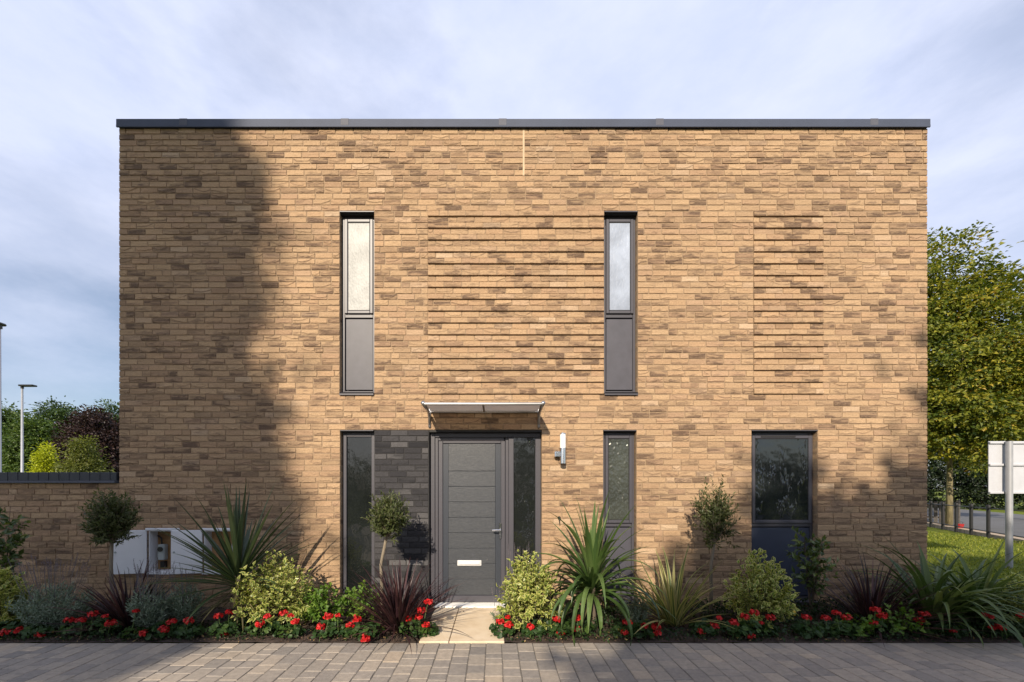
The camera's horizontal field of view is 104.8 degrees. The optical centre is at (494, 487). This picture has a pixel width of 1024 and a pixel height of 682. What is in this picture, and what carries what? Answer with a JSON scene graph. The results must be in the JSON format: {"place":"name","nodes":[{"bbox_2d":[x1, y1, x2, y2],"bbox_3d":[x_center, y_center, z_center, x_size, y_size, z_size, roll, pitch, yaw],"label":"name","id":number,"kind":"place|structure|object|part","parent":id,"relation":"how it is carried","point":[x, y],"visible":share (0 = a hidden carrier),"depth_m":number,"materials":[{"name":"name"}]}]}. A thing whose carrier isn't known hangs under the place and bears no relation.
{"place":"outdoors","nodes":[
{"label":"outdoors","id":0,"kind":"place"},
{"bbox_2d":[419,608,503,643],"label":"path","id":1,"kind":"structure","parent":0,"point":[474,624],"depth_m":4.27,"materials":[{"name":"stone"}]},
{"bbox_2d":[0,643,1023,681],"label":"pavement","id":2,"kind":"structure","parent":0,"point":[79,662],"depth_m":3.42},
{"bbox_2d":[0,607,1023,643],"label":"soil","id":3,"kind":"structure","parent":0,"point":[308,624],"depth_m":3.99,"materials":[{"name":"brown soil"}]},
{"bbox_2d":[0,619,29,637],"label":"geranium","id":4,"kind":"object","parent":3,"relation":"on","point":[12,629],"visible":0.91,"depth_m":3.98,"materials":[{"name":"green plant"}]},
{"bbox_2d":[0,506,33,578],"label":"laurel shrub","id":5,"kind":"object","parent":3,"relation":"on","point":[12,542],"visible":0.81,"depth_m":4.52,"materials":[{"name":"green plant"}]},
{"bbox_2d":[0,566,34,630],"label":"euonymus shrub","id":6,"kind":"object","parent":3,"relation":"on","point":[9,587],"visible":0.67,"depth_m":4.13,"materials":[{"name":"green plant"}]},
{"bbox_2d":[18,621,56,642],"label":"geranium","id":7,"kind":"object","parent":3,"relation":"on","point":[32,631],"visible":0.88,"depth_m":3.95,"materials":[{"name":"green plant"}]},
{"bbox_2d":[3,554,96,629],"bbox_3d":[-4.650,1.089,4.145,0.825,0.786,0.601,0,0,0],"label":"lavender","id":8,"kind":"object","parent":3,"relation":"on","point":[36,613],"visible":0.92,"depth_m":4.07,"materials":[{"name":"green plant"}]},
{"bbox_2d":[56,617,95,637],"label":"geranium","id":9,"kind":"object","parent":3,"relation":"on","point":[80,621],"visible":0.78,"depth_m":3.98,"materials":[{"name":"green plant"}]},
{"bbox_2d":[85,610,121,637],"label":"geranium","id":10,"kind":"object","parent":3,"relation":"on","point":[105,622],"visible":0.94,"depth_m":3.98,"materials":[{"name":"green plant"}]},
{"bbox_2d":[77,488,143,619],"bbox_3d":[-4.304,0.780,4.470,0.566,1.571,0.556,0,0,0],"label":"olive tree","id":11,"kind":"object","parent":3,"relation":"on","point":[112,518],"visible":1,"depth_m":4.38,"materials":[{"name":"green plant"}]},
{"bbox_2d":[33,557,189,638],"bbox_3d":[-3.941,1.126,4.179,1.410,0.777,1.323,0,0,-29],"label":"purple flax","id":12,"kind":"object","parent":3,"relation":"on","point":[112,610],"visible":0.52,"depth_m":4.13,"materials":[{"name":"purple plant"}]},
{"bbox_2d":[116,609,156,639],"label":"geranium","id":13,"kind":"object","parent":3,"relation":"on","point":[141,631],"visible":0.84,"depth_m":3.94,"materials":[{"name":"green plant"}]},
{"bbox_2d":[124,558,176,629],"bbox_3d":[-3.564,1.099,4.080,0.529,0.747,0.389,0,0,0],"label":"lavender","id":14,"kind":"object","parent":3,"relation":"on","point":[156,616],"visible":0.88,"depth_m":4.03,"materials":[{"name":"green plant"}]},
{"bbox_2d":[145,618,180,640],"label":"geranium","id":15,"kind":"object","parent":3,"relation":"on","point":[165,628],"visible":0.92,"depth_m":3.94,"materials":[{"name":"green plant"}]},
{"bbox_2d":[163,563,207,625],"bbox_3d":[-3.288,1.137,4.180,0.432,0.665,0.318,0,0,0],"label":"lavender","id":16,"kind":"object","parent":3,"relation":"on","point":[181,614],"visible":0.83,"depth_m":4.15,"materials":[{"name":"green plant"}]},
{"bbox_2d":[173,617,205,638],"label":"geranium","id":17,"kind":"object","parent":3,"relation":"on","point":[183,629],"visible":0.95,"depth_m":3.95,"materials":[{"name":"green plant"}]},
{"bbox_2d":[131,478,317,629],"bbox_3d":[-2.884,0.728,4.351,1.957,1.678,2.093,0,0,0],"label":"cordyline","id":18,"kind":"object","parent":3,"relation":"on","point":[237,558],"visible":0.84,"depth_m":4.24,"materials":[{"name":"green plant"}]},
{"bbox_2d":[204,609,245,642],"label":"geranium","id":19,"kind":"object","parent":3,"relation":"on","point":[222,629],"visible":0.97,"depth_m":3.98,"materials":[{"name":"green plant"}]},
{"bbox_2d":[246,613,281,637],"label":"geranium","id":20,"kind":"object","parent":3,"relation":"on","point":[261,623],"visible":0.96,"depth_m":3.98,"materials":[{"name":"green plant"}]},
{"bbox_2d":[230,550,318,624],"bbox_3d":[-2.380,1.087,4.286,0.924,0.865,0.727,0,0,0],"label":"euonymus shrub","id":21,"kind":"object","parent":3,"relation":"on","point":[285,585],"visible":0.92,"depth_m":4.19,"materials":[{"name":"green plant"}]},
{"bbox_2d":[272,609,305,638],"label":"geranium","id":22,"kind":"object","parent":3,"relation":"on","point":[294,629],"visible":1,"depth_m":3.96,"materials":[{"name":"green plant"}]},
{"bbox_2d":[293,582,349,623],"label":"leafy plant","id":23,"kind":"object","parent":3,"relation":"on","point":[316,613],"visible":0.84,"depth_m":4.28,"materials":[{"name":"green plant"}]},
{"bbox_2d":[311,612,342,642],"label":"geranium","id":24,"kind":"object","parent":3,"relation":"on","point":[325,623],"visible":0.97,"depth_m":3.93,"materials":[{"name":"green plant"}]},
{"bbox_2d":[338,614,361,637],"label":"geranium","id":25,"kind":"object","parent":3,"relation":"on","point":[353,622],"visible":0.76,"depth_m":3.95,"materials":[{"name":"green plant"}]},
{"bbox_2d":[342,580,379,622],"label":"leafy plant","id":26,"kind":"object","parent":3,"relation":"on","point":[349,612],"visible":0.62,"depth_m":4.39,"materials":[{"name":"green plant"}]},
{"bbox_2d":[351,621,384,643],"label":"geranium","id":27,"kind":"object","parent":3,"relation":"on","point":[366,638],"visible":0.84,"depth_m":3.91,"materials":[{"name":"green plant"}]},
{"bbox_2d":[361,489,411,625],"bbox_3d":[-1.201,0.783,4.372,0.562,1.564,0.504,0,0,0],"label":"olive tree","id":28,"kind":"object","parent":3,"relation":"on","point":[387,519],"visible":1,"depth_m":4.31,"materials":[{"name":"green plant"}]},
{"bbox_2d":[322,550,476,652],"bbox_3d":[-0.959,1.071,4.157,1.643,0.888,1.634,0,0,0],"label":"purple flax","id":29,"kind":"object","parent":3,"relation":"on","point":[397,605],"visible":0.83,"depth_m":4.07,"materials":[{"name":"purple plant"}]},
{"bbox_2d":[397,614,427,635],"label":"geranium","id":30,"kind":"object","parent":3,"relation":"on","point":[415,620],"visible":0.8,"depth_m":4.00,"materials":[{"name":"green plant"}]},
{"bbox_2d":[412,598,439,637],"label":"geranium","id":31,"kind":"object","parent":3,"relation":"on","point":[431,630],"visible":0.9,"depth_m":3.98,"materials":[{"name":"green plant"}]},
{"bbox_2d":[490,584,508,621],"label":"lavender","id":32,"kind":"object","parent":3,"relation":"on","point":[492,614],"visible":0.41,"depth_m":4.38,"materials":[{"name":"green plant"}]},
{"bbox_2d":[489,615,517,638],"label":"geranium","id":33,"kind":"object","parent":3,"relation":"on","point":[509,628],"visible":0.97,"depth_m":3.97,"materials":[{"name":"green plant"}]},
{"bbox_2d":[0,596,1023,642],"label":"ground cover","id":34,"kind":"object","parent":3,"relation":"on","point":[613,610],"visible":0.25,"depth_m":4.05,"materials":[{"name":"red plant"}]},
{"bbox_2d":[502,542,530,618],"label":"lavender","id":35,"kind":"object","parent":3,"relation":"on","point":[509,564],"visible":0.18,"depth_m":4.51,"materials":[{"name":"green plant"}]},
{"bbox_2d":[494,549,565,629],"bbox_3d":[0.377,1.092,4.200,0.783,0.852,0.641,0,0,0],"label":"euonymus shrub","id":36,"kind":"object","parent":3,"relation":"on","point":[525,600],"visible":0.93,"depth_m":4.10,"materials":[{"name":"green plant"}]},
{"bbox_2d":[520,619,546,637],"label":"geranium","id":37,"kind":"object","parent":3,"relation":"on","point":[529,628],"visible":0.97,"depth_m":3.96,"materials":[{"name":"green plant"}]},
{"bbox_2d":[545,616,573,638],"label":"geranium","id":38,"kind":"object","parent":3,"relation":"on","point":[557,624],"visible":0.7,"depth_m":3.97,"materials":[{"name":"green plant"}]},
{"bbox_2d":[565,615,593,637],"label":"geranium","id":39,"kind":"object","parent":3,"relation":"on","point":[577,628],"visible":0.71,"depth_m":3.97,"materials":[{"name":"green plant"}]},
{"bbox_2d":[531,490,679,645],"bbox_3d":[1.102,0.828,4.288,1.597,1.654,1.729,0,0,0],"label":"cordyline","id":40,"kind":"object","parent":3,"relation":"on","point":[590,584],"visible":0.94,"depth_m":4.13,"materials":[{"name":"green plant"}]},
{"bbox_2d":[611,619,638,641],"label":"geranium","id":41,"kind":"object","parent":3,"relation":"on","point":[625,632],"visible":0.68,"depth_m":3.96,"materials":[{"name":"green plant"}]},
{"bbox_2d":[619,588,652,623],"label":"lavender","id":42,"kind":"object","parent":3,"relation":"on","point":[636,616],"visible":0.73,"depth_m":4.18,"materials":[{"name":"green plant"}]},
{"bbox_2d":[632,619,662,642],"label":"geranium","id":43,"kind":"object","parent":3,"relation":"on","point":[653,630],"visible":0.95,"depth_m":3.93,"materials":[{"name":"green plant"}]},
{"bbox_2d":[610,546,753,630],"bbox_3d":[1.981,1.080,4.270,1.580,0.870,1.413,0,0,0],"label":"striped flax","id":44,"kind":"object","parent":3,"relation":"on","point":[675,608],"visible":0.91,"depth_m":4.27,"materials":[{"name":"green plant"}]},
{"bbox_2d":[688,616,722,636],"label":"geranium","id":45,"kind":"object","parent":3,"relation":"on","point":[701,628],"visible":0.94,"depth_m":4.00,"materials":[{"name":"green plant"}]},
{"bbox_2d":[689,474,743,618],"bbox_3d":[2.547,0.697,4.559,0.583,1.738,0.565,0,0,0],"label":"olive tree","id":46,"kind":"object","parent":3,"relation":"on","point":[718,524],"visible":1,"depth_m":4.50,"materials":[{"name":"green plant"}]},
{"bbox_2d":[719,612,756,639],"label":"geranium","id":47,"kind":"object","parent":3,"relation":"on","point":[734,625],"visible":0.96,"depth_m":3.93,"materials":[{"name":"green plant"}]},
{"bbox_2d":[740,609,768,638],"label":"geranium","id":48,"kind":"object","parent":3,"relation":"on","point":[752,622],"visible":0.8,"depth_m":3.94,"materials":[{"name":"green plant"}]},
{"bbox_2d":[721,548,800,628],"bbox_3d":[2.852,1.082,4.250,0.759,0.874,0.622,0,0,0],"label":"euonymus shrub","id":49,"kind":"object","parent":3,"relation":"on","point":[764,590],"visible":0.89,"depth_m":4.16,"materials":[{"name":"green plant"}]},
{"bbox_2d":[752,614,779,639],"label":"geranium","id":50,"kind":"object","parent":3,"relation":"on","point":[767,616],"visible":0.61,"depth_m":4.01,"materials":[{"name":"green plant"}]},
{"bbox_2d":[790,614,824,640],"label":"geranium","id":51,"kind":"object","parent":3,"relation":"on","point":[800,624],"visible":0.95,"depth_m":3.96,"materials":[{"name":"green plant"}]},
{"bbox_2d":[785,525,838,620],"bbox_3d":[3.660,0.989,4.572,0.563,1.094,0.472,0,0,0],"label":"laurel shrub","id":52,"kind":"object","parent":3,"relation":"on","point":[809,567],"visible":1,"depth_m":4.55,"materials":[{"name":"green plant"}]},
{"bbox_2d":[816,610,841,637],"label":"geranium","id":53,"kind":"object","parent":3,"relation":"on","point":[827,629],"visible":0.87,"depth_m":3.96,"materials":[{"name":"green plant"}]},
{"bbox_2d":[829,614,864,639],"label":"geranium","id":54,"kind":"object","parent":3,"relation":"on","point":[846,628],"visible":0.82,"depth_m":3.96,"materials":[{"name":"green plant"}]},
{"bbox_2d":[833,612,881,638],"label":"leafy plant","id":55,"kind":"object","parent":3,"relation":"on","point":[862,626],"visible":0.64,"depth_m":3.93,"materials":[{"name":"green plant"}]},
{"bbox_2d":[858,606,898,637],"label":"geranium","id":56,"kind":"object","parent":3,"relation":"on","point":[875,622],"visible":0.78,"depth_m":3.93,"materials":[{"name":"green plant"}]},
{"bbox_2d":[800,550,991,648],"bbox_3d":[4.058,1.104,4.178,1.375,0.840,1.512,0,0,-22],"label":"purple flax","id":57,"kind":"object","parent":3,"relation":"on","point":[866,601],"visible":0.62,"depth_m":4.16,"materials":[{"name":"purple plant"}]},
{"bbox_2d":[875,601,930,637],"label":"leafy plant","id":58,"kind":"object","parent":3,"relation":"on","point":[897,626],"visible":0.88,"depth_m":3.93,"materials":[{"name":"green plant"}]},
{"bbox_2d":[908,611,939,641],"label":"geranium","id":59,"kind":"object","parent":3,"relation":"on","point":[929,630],"visible":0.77,"depth_m":3.96,"materials":[{"name":"green plant"}]},
{"bbox_2d":[828,530,1023,646],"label":"green flax","id":60,"kind":"object","parent":3,"relation":"on","point":[955,597],"visible":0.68,"depth_m":4.05,"materials":[{"name":"green plant"}]},
{"bbox_2d":[933,618,968,639],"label":"geranium","id":61,"kind":"object","parent":3,"relation":"on","point":[947,631],"visible":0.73,"depth_m":3.96,"materials":[{"name":"green plant"}]},
{"bbox_2d":[882,538,1023,634],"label":"green flax","id":62,"kind":"object","parent":3,"relation":"on","point":[952,577],"visible":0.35,"depth_m":4.25,"materials":[{"name":"green plant"}]},
{"bbox_2d":[978,612,1012,639],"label":"geranium","id":63,"kind":"object","parent":3,"relation":"on","point":[989,630],"visible":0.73,"depth_m":3.93,"materials":[{"name":"green plant"}]},
{"bbox_2d":[968,600,1023,628],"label":"grassy tuft","id":64,"kind":"object","parent":3,"relation":"on","point":[1021,625],"visible":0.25,"depth_m":4.07,"materials":[{"name":"green plant"}]},
{"bbox_2d":[994,572,1023,629],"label":"euonymus shrub","id":65,"kind":"object","parent":3,"relation":"on","point":[1014,589],"visible":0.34,"depth_m":4.13,"materials":[{"name":"green plant"}]},
{"bbox_2d":[1004,612,1023,634],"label":"geranium","id":66,"kind":"object","parent":3,"relation":"on","point":[1021,630],"visible":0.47,"depth_m":3.95,"materials":[{"name":"green plant"}]},
{"bbox_2d":[0,0,1023,488],"label":"sky","id":67,"kind":"structure","parent":0,"point":[69,69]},
{"bbox_2d":[28,490,1023,643],"bbox_3d":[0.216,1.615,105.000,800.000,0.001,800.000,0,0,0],"label":"ground","id":68,"kind":"structure","parent":0,"point":[938,530],"depth_m":13.63,"materials":[{"name":"brown soil"}]},
{"bbox_2d":[0,322,6,471],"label":"street lamp","id":69,"kind":"object","parent":68,"relation":"on","point":[2,325],"visible":0.59,"depth_m":15.99,"materials":[{"name":"metal"}]},
{"bbox_2d":[2,412,12,467],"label":"broadleaved tree","id":70,"kind":"object","parent":68,"relation":"on","point":[5,424],"visible":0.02,"depth_m":44.88,"materials":[{"name":"green plant"}]},
{"bbox_2d":[2,398,52,469],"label":"broadleaved tree","id":71,"kind":"object","parent":68,"relation":"on","point":[8,411],"visible":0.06,"depth_m":45.36,"materials":[{"name":"green plant"}]},
{"bbox_2d":[18,384,36,471],"bbox_3d":[-30.812,-2.486,26.000,0.970,8.602,0.340,0,0,0],"label":"street lamp","id":72,"kind":"object","parent":68,"relation":"on","point":[22,386],"visible":0.67,"depth_m":25.97,"materials":[{"name":"metal"}]},
{"bbox_2d":[2,409,69,471],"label":"broadleaved tree","id":73,"kind":"object","parent":68,"relation":"on","point":[35,431],"visible":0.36,"depth_m":40.69,"materials":[{"name":"green plant"}]},
{"bbox_2d":[26,438,63,471],"bbox_3d":[-34.158,-0.975,29.976,2.864,5.586,2.877,0,0,0],"label":"golden conifer","id":74,"kind":"object","parent":68,"relation":"on","point":[42,464],"visible":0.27,"depth_m":29.79,"materials":[{"name":"yellow plant"}]},
{"bbox_2d":[0,472,119,606],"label":"garden wall","id":75,"kind":"structure","parent":68,"relation":"on","point":[47,503],"depth_m":5.01,"materials":[{"name":"brick"}]},
{"bbox_2d":[26,395,99,432],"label":"broadleaved tree","id":76,"kind":"object","parent":68,"relation":"on","point":[52,412],"visible":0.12,"depth_m":48.86,"materials":[{"name":"green plant"}]},
{"bbox_2d":[45,404,119,471],"bbox_3d":[-40.222,-3.417,40.090,8.244,10.471,6.875,0,0,-23],"label":"copper beech","id":77,"kind":"object","parent":68,"relation":"on","point":[86,422],"visible":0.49,"depth_m":38.93,"materials":[{"name":"purple plant"}]},
{"bbox_2d":[50,432,115,471],"bbox_3d":[-31.275,-1.151,30.197,4.551,5.938,4.676,0,0,0],"label":"shrub","id":78,"kind":"object","parent":68,"relation":"on","point":[88,461],"visible":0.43,"depth_m":29.61,"materials":[{"name":"green plant"}]},
{"bbox_2d":[84,399,119,433],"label":"broadleaved tree","id":79,"kind":"object","parent":68,"relation":"on","point":[111,409],"visible":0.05,"depth_m":55.07,"materials":[{"name":"green plant"}]},
{"bbox_2d":[116,118,930,608],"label":"house","id":80,"kind":"structure","parent":68,"relation":"on","point":[662,318],"depth_m":5.00,"materials":[{"name":"brick"}]},
{"bbox_2d":[113,528,179,573],"bbox_3d":[-4.372,0.800,5.018,0.780,0.585,0.204,0,0,-5],"label":"meter cabinet","id":81,"kind":"object","parent":80,"relation":"attached to","point":[126,553],"visible":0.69,"depth_m":4.95,"materials":[{"name":"white plastic"}]},
{"bbox_3d":[-4.568,0.804,4.928,0.372,0.545,0.027,0,0,-11],"label":"cabinet door","id":82,"kind":"part","parent":81,"relation":"part of","materials":[{"name":"white plastic"}]},
{"bbox_2d":[171,528,232,573],"bbox_3d":[-3.673,0.800,5.022,0.738,0.585,0.196,0,0,-4],"label":"meter cabinet","id":83,"kind":"object","parent":80,"relation":"attached to","point":[177,549],"visible":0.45,"depth_m":4.94,"materials":[{"name":"white plastic"}]},
{"bbox_3d":[-3.861,0.804,4.937,0.351,0.545,0.027,0,0,-9],"label":"cabinet door","id":84,"kind":"part","parent":83,"relation":"part of","materials":[{"name":"white plastic"}]},
{"bbox_2d":[339,211,373,394],"bbox_3d":[-1.751,-2.339,5.064,0.434,2.336,0.172,0,0,0],"label":"window","id":85,"kind":"structure","parent":80,"relation":"in","point":[357,226],"depth_m":5.06,"materials":[{"name":"glass"}]},
{"bbox_2d":[340,430,373,606],"bbox_3d":[-1.751,0.389,5.062,0.423,2.242,0.165,0,0,0],"label":"window","id":86,"kind":"structure","parent":80,"relation":"in","point":[358,445],"depth_m":5.10,"materials":[{"name":"glass"}]},
{"bbox_2d":[439,441,504,601],"bbox_3d":[-0.299,0.437,5.087,0.862,2.086,0.127,0,0,0],"label":"front door","id":87,"kind":"structure","parent":80,"relation":"in","point":[467,529],"depth_m":5.11,"materials":[{"name":"paint"}]},
{"bbox_2d":[421,401,544,427],"bbox_3d":[-0.136,-0.880,4.763,1.428,0.240,0.482,0,0,0],"label":"door canopy","id":88,"kind":"object","parent":80,"relation":"attached to","point":[485,407],"visible":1,"depth_m":4.75,"materials":[{"name":"metal"}]},
{"bbox_2d":[554,432,565,463],"bbox_3d":[0.816,-0.498,4.948,0.156,0.390,0.089,0,0,25],"label":"wall lamp","id":89,"kind":"object","parent":80,"relation":"attached to","point":[561,453],"visible":1,"depth_m":4.90,"materials":[{"name":"silver metal"}]},
{"bbox_2d":[603,430,636,604],"bbox_3d":[1.585,0.373,5.064,0.418,2.211,0.172,0,0,0],"label":"window","id":90,"kind":"structure","parent":80,"relation":"in","point":[618,445],"depth_m":5.06,"materials":[{"name":"glass"}]},
{"bbox_2d":[604,211,637,394],"bbox_3d":[1.599,-2.339,5.064,0.423,2.336,0.172,0,0,0],"label":"window","id":91,"kind":"structure","parent":80,"relation":"in","point":[619,226],"depth_m":5.06,"materials":[{"name":"glass"}]},
{"bbox_2d":[751,430,817,604],"bbox_3d":[3.676,0.373,5.064,0.835,2.211,0.172,0,0,0],"label":"window","id":92,"kind":"structure","parent":80,"relation":"in","point":[781,460],"depth_m":5.06,"materials":[{"name":"glass"}]},
{"bbox_2d":[926,500,959,523],"bbox_3d":[18.737,1.115,18.152,0.150,1.200,3.640,0,0,-23],"label":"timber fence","id":93,"kind":"object","parent":68,"relation":"on","point":[935,517],"visible":0.13,"depth_m":16.98,"materials":[{"name":"brown wood"}]},
{"bbox_2d":[926,220,1023,525],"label":"autumn tree","id":94,"kind":"object","parent":68,"relation":"on","point":[971,404],"visible":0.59,"depth_m":13.99,"materials":[{"name":"green plant"}]},
{"bbox_2d":[926,443,1023,509],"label":"hedge","id":95,"kind":"object","parent":68,"relation":"on","point":[966,487],"visible":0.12,"depth_m":29.88,"materials":[{"name":"green plant"}]},
{"bbox_2d":[926,522,1023,543],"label":"kerb","id":96,"kind":"structure","parent":68,"relation":"on","point":[976,532],"depth_m":13.39,"materials":[{"name":"concrete"}]},
{"bbox_2d":[927,501,1023,538],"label":"railing","id":97,"kind":"object","parent":68,"relation":"on","point":[988,508],"visible":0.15,"depth_m":13.74,"materials":[{"name":"black metal"}]},
{"bbox_2d":[953,341,1023,478],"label":"autumn tree","id":98,"kind":"object","parent":68,"relation":"on","point":[978,464],"visible":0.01,"depth_m":20.11,"materials":[{"name":"green plant"}]},
{"bbox_2d":[926,535,1023,590],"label":"lawn","id":99,"kind":"structure","parent":0,"point":[978,556],"depth_m":8.72,"materials":[{"name":"green plant"}]},
{"bbox_2d":[988,441,1023,568],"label":"sign board","id":100,"kind":"object","parent":99,"relation":"on","point":[1006,468],"visible":0.88,"depth_m":7.56,"materials":[{"name":"metal"}]},
{"bbox_2d":[927,507,1023,536],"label":"road","id":101,"kind":"structure","parent":0,"point":[997,521],"depth_m":18.29,"materials":[{"name":"grey asphalt"}]}
]}

